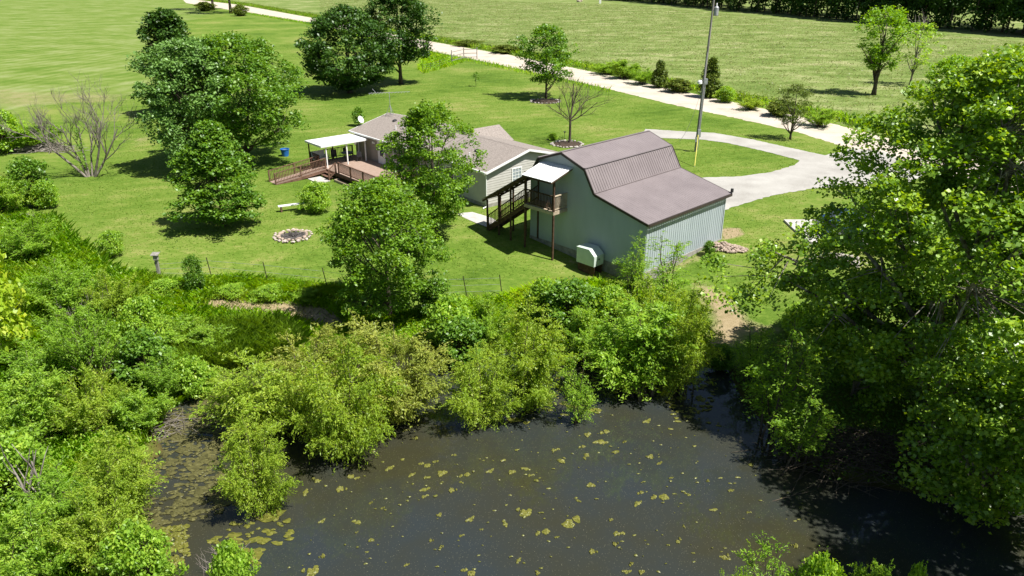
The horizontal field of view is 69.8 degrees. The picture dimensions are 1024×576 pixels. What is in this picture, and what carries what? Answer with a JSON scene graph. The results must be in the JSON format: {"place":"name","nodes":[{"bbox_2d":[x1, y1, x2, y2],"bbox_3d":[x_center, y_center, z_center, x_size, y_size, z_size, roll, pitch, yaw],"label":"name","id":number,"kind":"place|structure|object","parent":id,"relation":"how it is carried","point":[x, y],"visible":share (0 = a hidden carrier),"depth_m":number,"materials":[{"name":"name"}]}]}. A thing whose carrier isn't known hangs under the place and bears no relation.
{"place":"outdoors","nodes":[
{"label":"outdoors","id":0,"kind":"place"},
{"bbox_2d":[0,0,1023,575],"bbox_3d":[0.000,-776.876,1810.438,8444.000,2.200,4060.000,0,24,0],"label":"ground","id":1,"kind":"structure","parent":0,"point":[46,46],"depth_m":88.40,"materials":[{"name":"green plant"}]},
{"bbox_2d":[0,109,31,153],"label":"leafy shrub","id":2,"kind":"object","parent":1,"relation":"on","point":[6,145],"visible":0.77,"depth_m":70.99,"materials":[{"name":"green plant"}]},
{"bbox_2d":[0,172,32,211],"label":"thicket shrub","id":3,"kind":"object","parent":1,"relation":"on","point":[7,198],"visible":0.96,"depth_m":52.96,"materials":[{"name":"green plant"}]},
{"bbox_2d":[0,249,36,366],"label":"lime shrub","id":4,"kind":"object","parent":1,"relation":"on","point":[14,326],"visible":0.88,"depth_m":33.58,"materials":[{"name":"green plant"}]},
{"bbox_2d":[0,444,47,507],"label":"dead tree","id":5,"kind":"object","parent":1,"relation":"on","point":[32,472],"visible":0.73,"depth_m":25.32,"materials":[{"name":"grey wood"}]},
{"bbox_2d":[0,425,59,510],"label":"leafy shrub","id":6,"kind":"object","parent":1,"relation":"on","point":[22,445],"visible":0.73,"depth_m":26.08,"materials":[{"name":"green plant"}]},
{"bbox_2d":[2,155,57,205],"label":"leafy shrub","id":7,"kind":"object","parent":1,"relation":"on","point":[26,165],"visible":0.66,"depth_m":54.47,"materials":[{"name":"green plant"}]},
{"bbox_2d":[0,210,60,259],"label":"thicket shrub","id":8,"kind":"object","parent":1,"relation":"on","point":[29,240],"visible":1,"depth_m":44.52,"materials":[{"name":"green plant"}]},
{"bbox_2d":[5,122,65,150],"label":"thicket shrub","id":9,"kind":"object","parent":1,"relation":"on","point":[29,141],"visible":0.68,"depth_m":71.89,"materials":[{"name":"green plant"}]},
{"bbox_2d":[0,360,71,444],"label":"thicket shrub","id":10,"kind":"object","parent":1,"relation":"on","point":[31,403],"visible":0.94,"depth_m":29.18,"materials":[{"name":"green plant"}]},
{"bbox_2d":[0,492,75,575],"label":"thicket shrub","id":11,"kind":"object","parent":1,"relation":"on","point":[27,554],"visible":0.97,"depth_m":22.62,"materials":[{"name":"green plant"}]},
{"bbox_2d":[0,328,79,388],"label":"thicket shrub","id":12,"kind":"object","parent":1,"relation":"on","point":[33,357],"visible":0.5,"depth_m":32.58,"materials":[{"name":"green plant"}]},
{"bbox_2d":[25,178,60,207],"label":"leafy shrub","id":13,"kind":"object","parent":1,"relation":"on","point":[50,195],"visible":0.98,"depth_m":54.67,"materials":[{"name":"green plant"}]},
{"bbox_2d":[4,456,105,529],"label":"thicket shrub","id":14,"kind":"object","parent":1,"relation":"on","point":[62,506],"visible":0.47,"depth_m":25.12,"materials":[{"name":"green plant"}]},
{"bbox_2d":[19,253,102,315],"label":"thicket shrub","id":15,"kind":"object","parent":1,"relation":"on","point":[62,291],"visible":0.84,"depth_m":38.13,"materials":[{"name":"green plant"}]},
{"bbox_2d":[28,297,111,346],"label":"thicket shrub","id":16,"kind":"object","parent":1,"relation":"on","point":[45,322],"visible":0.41,"depth_m":35.27,"materials":[{"name":"green plant"}]},
{"bbox_2d":[0,72,151,176],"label":"bare tree","id":17,"kind":"object","parent":1,"relation":"on","point":[99,137],"visible":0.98,"depth_m":62.09,"materials":[{"name":"grey plant"}]},
{"bbox_2d":[37,300,123,386],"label":"thicket shrub","id":18,"kind":"object","parent":1,"relation":"on","point":[70,350],"visible":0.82,"depth_m":32.56,"materials":[{"name":"green plant"}]},
{"bbox_2d":[36,360,131,437],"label":"thicket shrub","id":19,"kind":"object","parent":1,"relation":"on","point":[78,410],"visible":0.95,"depth_m":30.28,"materials":[{"name":"green plant"}]},
{"bbox_2d":[36,482,153,575],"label":"thicket shrub","id":20,"kind":"object","parent":1,"relation":"on","point":[85,547],"visible":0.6,"depth_m":23.15,"materials":[{"name":"green plant"}]},
{"bbox_2d":[93,229,124,256],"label":"leafy shrub","id":21,"kind":"object","parent":1,"relation":"on","point":[116,243],"visible":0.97,"depth_m":45.70,"materials":[{"name":"green plant"}]},
{"bbox_2d":[72,264,150,318],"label":"thicket shrub","id":22,"kind":"object","parent":1,"relation":"on","point":[112,302],"visible":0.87,"depth_m":38.66,"materials":[{"name":"green plant"}]},
{"bbox_2d":[0,174,227,575],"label":"tall grass","id":23,"kind":"structure","parent":1,"relation":"on","point":[17,270],"depth_m":40.80,"materials":[{"name":"green plant"}]},
{"bbox_2d":[71,425,168,530],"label":"willow shrub","id":24,"kind":"object","parent":1,"relation":"on","point":[124,474],"visible":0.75,"depth_m":25.08,"materials":[{"name":"green plant"}]},
{"bbox_2d":[107,291,169,351],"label":"leafy shrub","id":25,"kind":"object","parent":1,"relation":"on","point":[133,309],"visible":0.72,"depth_m":36.04,"materials":[{"name":"green plant"}]},
{"bbox_2d":[89,515,188,575],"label":"leafy shrub","id":26,"kind":"object","parent":1,"relation":"on","point":[124,547],"visible":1,"depth_m":22.20,"materials":[{"name":"green plant"}]},
{"bbox_2d":[103,383,177,432],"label":"thicket shrub","id":27,"kind":"object","parent":1,"relation":"on","point":[136,409],"visible":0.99,"depth_m":30.77,"materials":[{"name":"green plant"}]},
{"bbox_2d":[108,326,177,386],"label":"leafy shrub","id":28,"kind":"object","parent":1,"relation":"on","point":[138,344],"visible":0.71,"depth_m":33.71,"materials":[{"name":"green plant"}]},
{"bbox_2d":[129,350,190,395],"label":"thicket shrub","id":29,"kind":"object","parent":1,"relation":"on","point":[164,379],"visible":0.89,"depth_m":33.05,"materials":[{"name":"green plant"}]},
{"bbox_2d":[136,7,192,102],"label":"oak tree","id":30,"kind":"object","parent":1,"relation":"on","point":[161,22],"visible":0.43,"depth_m":84.05,"materials":[{"name":"green plant"}]},
{"bbox_2d":[155,312,202,343],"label":"thicket shrub","id":31,"kind":"object","parent":1,"relation":"on","point":[183,325],"visible":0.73,"depth_m":37.63,"materials":[{"name":"green plant"}]},
{"bbox_2d":[125,36,260,158],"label":"maple tree","id":32,"kind":"object","parent":1,"relation":"on","point":[179,61],"visible":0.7,"depth_m":61.10,"materials":[{"name":"green plant"}]},
{"bbox_2d":[181,253,205,291],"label":"leafy shrub","id":33,"kind":"object","parent":1,"relation":"on","point":[193,277],"visible":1,"depth_m":41.90,"materials":[{"name":"green plant"}]},
{"bbox_2d":[170,355,221,400],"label":"leafy shrub","id":34,"kind":"object","parent":1,"relation":"on","point":[198,368],"visible":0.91,"depth_m":33.47,"materials":[{"name":"green plant"}]},
{"bbox_2d":[162,119,267,227],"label":"young tree","id":35,"kind":"object","parent":1,"relation":"on","point":[210,140],"visible":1,"depth_m":48.98,"materials":[{"name":"green plant"}]},
{"bbox_2d":[129,30,310,162],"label":"maple tree","id":36,"kind":"object","parent":1,"relation":"on","point":[258,57],"visible":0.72,"depth_m":63.78,"materials":[{"name":"green plant"}]},
{"bbox_2d":[206,536,260,575],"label":"leafy shrub","id":37,"kind":"object","parent":1,"relation":"on","point":[229,562],"visible":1,"depth_m":22.06,"materials":[{"name":"green plant"}]},
{"bbox_2d":[165,307,313,370],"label":"bright grass","id":38,"kind":"structure","parent":1,"relation":"on","point":[255,331],"depth_m":37.49,"materials":[{"name":"green plant"}]},
{"bbox_2d":[127,265,383,304],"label":"tall grass","id":39,"kind":"structure","parent":1,"relation":"on","point":[249,280],"depth_m":43.44,"materials":[{"name":"green plant"}]},
{"bbox_2d":[253,320,369,412],"bbox_3d":[-8.953,4.024,32.537,5.304,4.872,5.020,21,32,40],"label":"willow shrub","id":40,"kind":"object","parent":1,"relation":"on","point":[320,349],"visible":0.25,"depth_m":32.33,"materials":[{"name":"green plant"}]},
{"bbox_2d":[295,180,332,212],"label":"leafy shrub","id":41,"kind":"object","parent":1,"relation":"on","point":[308,195],"visible":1,"depth_m":53.69,"materials":[{"name":"green plant"}]},
{"bbox_2d":[267,332,411,474],"bbox_3d":[-6.881,4.776,29.501,5.765,6.195,4.879,-4,24,-10],"label":"willow shrub","id":42,"kind":"object","parent":1,"relation":"on","point":[348,431],"visible":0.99,"depth_m":28.88,"materials":[{"name":"green plant"}]},
{"bbox_2d":[268,145,421,187],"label":"timber deck","id":43,"kind":"structure","parent":1,"relation":"on","point":[360,169],"depth_m":62.89,"materials":[{"name":"brown wood"}]},
{"bbox_2d":[305,133,366,167],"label":"patio cover","id":44,"kind":"object","parent":43,"relation":"on","point":[332,141],"visible":0.97,"depth_m":64.84,"materials":[{"name":"white metal"}]},
{"bbox_2d":[293,3,404,92],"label":"oak tree","id":45,"kind":"object","parent":1,"relation":"on","point":[321,65],"visible":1,"depth_m":100.57,"materials":[{"name":"green plant"}]},
{"bbox_2d":[313,174,458,318],"bbox_3d":[-6.629,-1.829,39.211,7.273,8.387,7.485,-13,27,-27],"label":"maple tree","id":46,"kind":"object","parent":1,"relation":"on","point":[392,211],"visible":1,"depth_m":37.72,"materials":[{"name":"green plant"}]},
{"bbox_2d":[331,308,457,429],"bbox_3d":[-5.110,4.080,31.765,5.675,5.446,5.996,6,25,14],"label":"willow shrub","id":47,"kind":"object","parent":1,"relation":"on","point":[414,399],"visible":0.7,"depth_m":31.24,"materials":[{"name":"green plant"}]},
{"bbox_2d":[360,0,442,83],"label":"oak tree","id":48,"kind":"object","parent":1,"relation":"on","point":[417,12],"visible":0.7,"depth_m":108.25,"materials":[{"name":"green plant"}]},
{"bbox_2d":[247,12,610,91],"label":"verge growth","id":49,"kind":"object","parent":1,"relation":"on","point":[517,69],"visible":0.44,"depth_m":133.54,"materials":[{"name":"green plant"}]},
{"bbox_2d":[376,98,487,238],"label":"sweetgum tree","id":50,"kind":"object","parent":1,"relation":"on","point":[420,120],"visible":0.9,"depth_m":46.59,"materials":[{"name":"green plant"}]},
{"bbox_2d":[416,276,460,319],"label":"leafy shrub","id":51,"kind":"object","parent":1,"relation":"on","point":[441,288],"visible":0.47,"depth_m":40.14,"materials":[{"name":"green plant"}]},
{"bbox_2d":[170,274,709,365],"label":"tall grass","id":52,"kind":"structure","parent":1,"relation":"on","point":[514,293],"depth_m":40.89,"materials":[{"name":"green plant"}]},
{"bbox_2d":[416,50,464,72],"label":"tall grass","id":53,"kind":"structure","parent":1,"relation":"on","point":[432,60],"depth_m":135.98,"materials":[{"name":"green plant"}]},
{"bbox_2d":[417,293,480,351],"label":"leafy shrub","id":54,"kind":"object","parent":1,"relation":"on","point":[443,309],"visible":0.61,"depth_m":36.80,"materials":[{"name":"green plant"}]},
{"bbox_2d":[348,113,556,208],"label":"ranch house","id":55,"kind":"structure","parent":1,"relation":"on","point":[509,159],"depth_m":57.68,"materials":[{"name":"concrete"}]},
{"bbox_2d":[429,314,487,369],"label":"leafy shrub","id":56,"kind":"object","parent":1,"relation":"on","point":[461,327],"visible":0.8,"depth_m":35.87,"materials":[{"name":"green plant"}]},
{"bbox_2d":[469,290,517,348],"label":"thicket shrub","id":57,"kind":"object","parent":1,"relation":"on","point":[487,319],"visible":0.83,"depth_m":37.28,"materials":[{"name":"green plant"}]},
{"bbox_2d":[475,296,582,415],"bbox_3d":[0.856,3.252,32.675,3.988,6.270,4.944,-17,29,-34],"label":"willow shrub","id":58,"kind":"object","parent":1,"relation":"on","point":[531,373],"visible":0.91,"depth_m":32.11,"materials":[{"name":"green plant"}]},
{"bbox_2d":[519,275,556,320],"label":"leafy shrub","id":59,"kind":"object","parent":1,"relation":"on","point":[538,288],"visible":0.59,"depth_m":40.00,"materials":[{"name":"green plant"}]},
{"bbox_2d":[507,23,579,98],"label":"ash tree","id":60,"kind":"object","parent":1,"relation":"on","point":[555,49],"visible":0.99,"depth_m":97.81,"materials":[{"name":"green plant"}]},
{"bbox_2d":[206,0,897,133],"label":"verge weeds","id":61,"kind":"object","parent":1,"relation":"on","point":[739,94],"visible":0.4,"depth_m":134.35,"materials":[{"name":"green plant"}]},
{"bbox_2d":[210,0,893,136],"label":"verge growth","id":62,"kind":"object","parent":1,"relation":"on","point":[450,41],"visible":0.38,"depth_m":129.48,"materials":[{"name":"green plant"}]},
{"bbox_2d":[541,275,601,335],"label":"leafy shrub","id":63,"kind":"object","parent":1,"relation":"on","point":[560,297],"visible":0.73,"depth_m":38.53,"materials":[{"name":"green plant"}]},
{"bbox_2d":[538,66,615,142],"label":"bare tree","id":64,"kind":"object","parent":1,"relation":"on","point":[573,101],"visible":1,"depth_m":74.08,"materials":[{"name":"green plant"}]},
{"bbox_2d":[560,300,616,368],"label":"thicket shrub","id":65,"kind":"object","parent":1,"relation":"on","point":[585,330],"visible":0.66,"depth_m":36.33,"materials":[{"name":"green plant"}]},
{"bbox_2d":[576,243,603,275],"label":"metal box","id":66,"kind":"object","parent":1,"relation":"on","point":[590,259],"visible":0.97,"depth_m":45.41,"materials":[{"name":"green metal"}]},
{"bbox_2d":[583,282,626,326],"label":"leafy shrub","id":67,"kind":"object","parent":1,"relation":"on","point":[607,293],"visible":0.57,"depth_m":38.75,"materials":[{"name":"green plant"}]},
{"bbox_2d":[482,130,733,286],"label":"gambrel barn","id":68,"kind":"structure","parent":1,"relation":"on","point":[608,197],"depth_m":46.28,"materials":[{"name":"metal"}]},
{"bbox_2d":[612,230,654,295],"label":"willow shrub","id":69,"kind":"object","parent":1,"relation":"on","point":[641,266],"visible":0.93,"depth_m":42.14,"materials":[{"name":"green plant"}]},
{"bbox_2d":[575,293,700,402],"bbox_3d":[5.396,2.789,33.760,5.632,6.154,4.720,-7,25,-16],"label":"willow shrub","id":70,"kind":"object","parent":1,"relation":"on","point":[636,343],"visible":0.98,"depth_m":32.82,"materials":[{"name":"green plant"}]},
{"bbox_2d":[611,268,696,328],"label":"thicket shrub","id":71,"kind":"object","parent":1,"relation":"on","point":[649,291],"visible":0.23,"depth_m":37.40,"materials":[{"name":"green plant"}]},
{"bbox_2d":[631,230,696,312],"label":"willow shrub","id":72,"kind":"object","parent":1,"relation":"on","point":[663,275],"visible":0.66,"depth_m":39.35,"materials":[{"name":"green plant"}]},
{"bbox_2d":[639,280,726,401],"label":"willow shrub","id":73,"kind":"object","parent":1,"relation":"on","point":[688,322],"visible":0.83,"depth_m":32.91,"materials":[{"name":"green plant"}]},
{"bbox_2d":[681,0,718,166],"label":"utility pole","id":74,"kind":"object","parent":1,"relation":"on","point":[715,9],"visible":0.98,"depth_m":68.98,"materials":[{"name":"grey wood"}]},
{"bbox_2d":[697,56,723,97],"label":"cedar shrub","id":75,"kind":"object","parent":1,"relation":"on","point":[713,74],"visible":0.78,"depth_m":99.95,"materials":[{"name":"green plant"}]},
{"bbox_2d":[706,343,736,371],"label":"leafy shrub","id":76,"kind":"object","parent":1,"relation":"on","point":[727,363],"visible":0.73,"depth_m":35.89,"materials":[{"name":"green plant"}]},
{"bbox_2d":[726,317,773,382],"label":"willow shrub","id":77,"kind":"object","parent":1,"relation":"on","point":[746,362],"visible":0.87,"depth_m":34.64,"materials":[{"name":"green plant"}]},
{"bbox_2d":[732,530,793,575],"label":"willow shrub","id":78,"kind":"object","parent":1,"relation":"on","point":[764,556],"visible":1,"depth_m":20.67,"materials":[{"name":"green plant"}]},
{"bbox_2d":[645,129,920,209],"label":"gravel drive","id":79,"kind":"structure","parent":1,"relation":"on","point":[806,170],"depth_m":64.56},
{"bbox_2d":[739,300,833,439],"bbox_3d":[11.040,3.625,30.172,3.400,6.602,3.162,1,24,2],"label":"willow shrub","id":80,"kind":"object","parent":1,"relation":"on","point":[790,397],"visible":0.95,"depth_m":29.90,"materials":[{"name":"green plant"}]},
{"bbox_2d":[771,83,815,139],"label":"deciduous tree","id":81,"kind":"object","parent":1,"relation":"on","point":[790,118],"visible":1,"depth_m":75.60,"materials":[{"name":"green plant"}]},
{"bbox_2d":[765,373,844,468],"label":"willow shrub","id":82,"kind":"object","parent":1,"relation":"on","point":[782,423],"visible":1,"depth_m":28.55,"materials":[{"name":"green plant"}]},
{"bbox_2d":[787,545,846,575],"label":"leafy shrub","id":83,"kind":"object","parent":1,"relation":"on","point":[821,567],"visible":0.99,"depth_m":20.50,"materials":[{"name":"green plant"}]},
{"bbox_2d":[625,0,1023,34],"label":"woodland","id":84,"kind":"object","parent":1,"relation":"on","point":[948,10],"visible":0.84,"depth_m":218.98,"materials":[{"name":"green plant"}]},
{"bbox_2d":[696,43,1023,430],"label":"sycamore tree","id":85,"kind":"object","parent":1,"relation":"on","point":[997,136],"visible":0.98,"depth_m":26.97,"materials":[{"name":"green plant"}]},
{"bbox_2d":[784,267,939,410],"bbox_3d":[15.356,2.202,32.517,7.153,6.288,6.255,-19,30,-36],"label":"sycamore tree","id":86,"kind":"object","parent":1,"relation":"on","point":[841,376],"visible":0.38,"depth_m":31.21,"materials":[{"name":"green plant"}]},
{"bbox_2d":[736,414,997,506],"bbox_3d":[14.780,6.540,29.509,11.505,1.422,5.694,0,24,0],"label":"brush pile","id":87,"kind":"object","parent":1,"relation":"on","point":[879,442],"visible":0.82,"depth_m":29.08,"materials":[{"name":"brown plant"}]},
{"bbox_2d":[719,331,1021,496],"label":"undergrowth","id":88,"kind":"object","parent":1,"relation":"on","point":[851,399],"visible":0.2,"depth_m":32.40,"materials":[{"name":"green plant"}]},
{"bbox_2d":[853,4,924,94],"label":"walnut tree","id":89,"kind":"object","parent":1,"relation":"on","point":[877,56],"visible":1,"depth_m":100.32,"materials":[{"name":"green plant"}]},
{"bbox_2d":[896,12,946,84],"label":"walnut tree","id":90,"kind":"object","parent":1,"relation":"on","point":[920,25],"visible":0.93,"depth_m":109.55,"materials":[{"name":"green plant"}]},
{"bbox_2d":[925,53,974,87],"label":"hedgerow tree","id":91,"kind":"object","parent":1,"relation":"on","point":[944,65],"visible":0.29,"depth_m":102.25,"materials":[{"name":"green plant"}]},
{"bbox_2d":[894,343,1023,533],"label":"sycamore tree","id":92,"kind":"object","parent":1,"relation":"on","point":[991,454],"visible":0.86,"depth_m":25.14,"materials":[{"name":"green plant"}]},
{"bbox_2d":[928,162,1023,402],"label":"sycamore tree","id":93,"kind":"object","parent":1,"relation":"on","point":[1012,311],"visible":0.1,"depth_m":28.50,"materials":[{"name":"green plant"}]},
{"bbox_2d":[134,345,1023,575],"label":"pond water","id":94,"kind":"structure","parent":0,"point":[906,531],"depth_m":27.24,"materials":[{"name":"grey liquid"}]},
{"bbox_2d":[156,524,190,571],"bbox_3d":[-11.760,9.047,25.019,1.520,0.060,3.027,-10,26,-21],"label":"algae scum","id":95,"kind":"object","parent":94,"relation":"on","point":[179,543],"visible":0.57,"depth_m":25.55,"materials":[{"name":"green plant"}]},
{"bbox_2d":[134,441,260,529],"bbox_3d":[-12.493,7.483,28.573,5.261,0.060,5.235,-16,28,-32],"label":"algae scum","id":96,"kind":"object","parent":94,"relation":"on","point":[208,456],"visible":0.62,"depth_m":28.32,"materials":[{"name":"green plant"}]},
{"bbox_2d":[153,367,268,452],"bbox_3d":[-12.304,5.228,33.699,7.833,0.060,6.052,-11,26,-24],"label":"algae scum","id":97,"kind":"object","parent":94,"relation":"on","point":[183,441],"visible":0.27,"depth_m":31.64,"materials":[{"name":"green plant"}]},
{"bbox_2d":[187,347,311,445],"bbox_3d":[-10.713,4.857,30.789,6.024,4.714,4.860,13,27,28],"label":"willow shrub","id":98,"kind":"object","parent":94,"relation":"in","point":[241,393],"visible":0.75,"depth_m":30.13,"materials":[{"name":"green plant"}]},
{"bbox_2d":[207,509,293,565],"bbox_3d":[-9.102,8.778,25.628,2.874,0.060,2.646,-11,26,-23],"label":"algae scum","id":99,"kind":"object","parent":94,"relation":"on","point":[269,516],"visible":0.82,"depth_m":25.78,"materials":[{"name":"green plant"}]},
{"bbox_2d":[207,407,303,523],"bbox_3d":[-9.237,6.567,26.358,3.196,5.195,2.578,-8,25,-18],"label":"willow shrub","id":100,"kind":"object","parent":94,"relation":"in","point":[256,498],"visible":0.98,"depth_m":26.07,"materials":[{"name":"green plant"}]},
{"bbox_2d":[439,342,530,432],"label":"willow shrub","id":101,"kind":"object","parent":94,"relation":"in","point":[471,404],"visible":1,"depth_m":31.30,"materials":[{"name":"green plant"}]},
{"bbox_2d":[279,393,802,572],"bbox_3d":[1.295,7.137,29.359,19.244,0.060,11.188,0,24,0],"label":"algae scum","id":102,"kind":"object","parent":94,"relation":"on","point":[713,509],"visible":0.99,"depth_m":28.12,"materials":[{"name":"green plant"}]},
{"bbox_2d":[558,349,600,424],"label":"willow shrub","id":103,"kind":"object","parent":94,"relation":"in","point":[572,391],"visible":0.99,"depth_m":31.48,"materials":[{"name":"green plant"}]},
{"bbox_2d":[184,0,1022,191],"bbox_3d":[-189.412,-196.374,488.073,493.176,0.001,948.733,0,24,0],"label":"dirt road","id":104,"kind":"structure","parent":0,"point":[832,133],"depth_m":103.25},
{"bbox_2d":[319,0,1022,134],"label":"meadow grass","id":105,"kind":"structure","parent":0,"point":[786,21],"depth_m":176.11,"materials":[{"name":"green plant"}]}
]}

